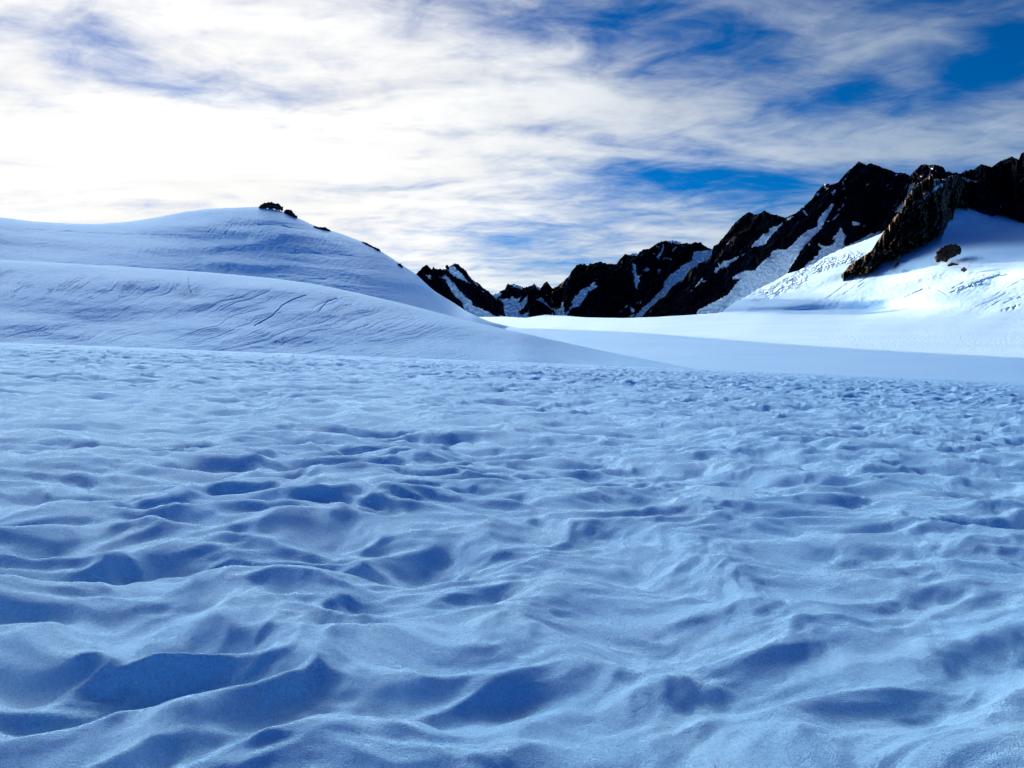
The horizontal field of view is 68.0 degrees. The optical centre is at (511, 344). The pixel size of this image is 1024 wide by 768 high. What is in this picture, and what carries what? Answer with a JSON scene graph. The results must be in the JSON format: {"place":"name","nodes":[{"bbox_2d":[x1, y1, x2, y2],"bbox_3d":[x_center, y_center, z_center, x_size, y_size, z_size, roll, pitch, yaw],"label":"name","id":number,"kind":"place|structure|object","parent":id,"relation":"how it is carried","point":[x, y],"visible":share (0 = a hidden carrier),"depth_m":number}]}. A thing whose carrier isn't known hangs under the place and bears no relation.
{"place":"outdoors","nodes":[
{"label":"outdoors","id":0,"kind":"place"},
{"bbox_2d":[0,207,508,328],"bbox_3d":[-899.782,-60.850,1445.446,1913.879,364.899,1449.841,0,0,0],"label":"snow hill","id":1,"kind":"structure","parent":0,"point":[258,242],"depth_m":887.89},
{"bbox_2d":[259,202,282,210],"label":"rock outcrop","id":2,"kind":"object","parent":1,"relation":"on","point":[272,205],"visible":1,"depth_m":991.40},
{"bbox_2d":[284,209,296,217],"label":"rock outcrop","id":3,"kind":"object","parent":1,"relation":"on","point":[289,212],"visible":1,"depth_m":987.10},
{"bbox_2d":[314,226,330,230],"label":"rock","id":4,"kind":"object","parent":1,"relation":"on","point":[324,228],"visible":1,"depth_m":974.00},
{"bbox_2d":[361,241,380,251],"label":"rock","id":5,"kind":"object","parent":1,"relation":"on","point":[375,248],"visible":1,"depth_m":966.20},
{"bbox_2d":[0,260,691,368],"bbox_3d":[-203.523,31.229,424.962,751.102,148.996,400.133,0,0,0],"label":"snow slope","id":6,"kind":"structure","parent":0,"point":[74,304],"depth_m":279.56},
{"bbox_2d":[416,263,505,316],"bbox_3d":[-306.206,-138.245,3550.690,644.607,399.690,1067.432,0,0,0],"label":"mountain","id":7,"kind":"structure","parent":0,"point":[456,284],"depth_m":3122.17},
{"bbox_2d":[0,342,1023,767],"bbox_3d":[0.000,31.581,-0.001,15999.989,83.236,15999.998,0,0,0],"label":"snow field","id":8,"kind":"structure","parent":0,"point":[208,558],"depth_m":6.75},
{"bbox_2d":[0,0,1023,294],"label":"sky","id":9,"kind":"structure","parent":0,"point":[523,143]},
{"bbox_2d":[493,282,552,317],"bbox_3d":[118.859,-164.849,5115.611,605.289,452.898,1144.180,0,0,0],"label":"mountain","id":10,"kind":"structure","parent":0,"point":[533,300],"depth_m":4682.74},
{"bbox_2d":[552,240,711,317],"bbox_3d":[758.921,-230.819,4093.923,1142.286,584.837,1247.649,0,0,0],"label":"mountain","id":11,"kind":"structure","parent":0,"point":[638,285],"depth_m":3699.96},
{"bbox_2d":[480,205,1023,382],"bbox_3d":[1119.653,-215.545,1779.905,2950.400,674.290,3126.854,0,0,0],"label":"glacier","id":12,"kind":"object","parent":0,"point":[919,312],"visible":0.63,"depth_m":1160.33},
{"bbox_2d":[935,243,960,261],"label":"boulder","id":13,"kind":"object","parent":12,"relation":"on","point":[945,253],"visible":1,"depth_m":1677.96},
{"bbox_2d":[642,162,909,316],"bbox_3d":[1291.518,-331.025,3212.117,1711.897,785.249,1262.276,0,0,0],"label":"mountain","id":14,"kind":"structure","parent":0,"point":[752,252],"depth_m":2807.84},
{"bbox_2d":[841,175,967,280],"bbox_3d":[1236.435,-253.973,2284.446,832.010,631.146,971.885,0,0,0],"label":"rock spur","id":15,"kind":"structure","parent":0,"point":[925,214],"depth_m":2005.07},
{"bbox_2d":[881,152,1023,233],"bbox_3d":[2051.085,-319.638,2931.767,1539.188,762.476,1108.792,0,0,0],"label":"mountain","id":16,"kind":"structure","parent":0,"point":[995,189],"depth_m":2548.56}
]}

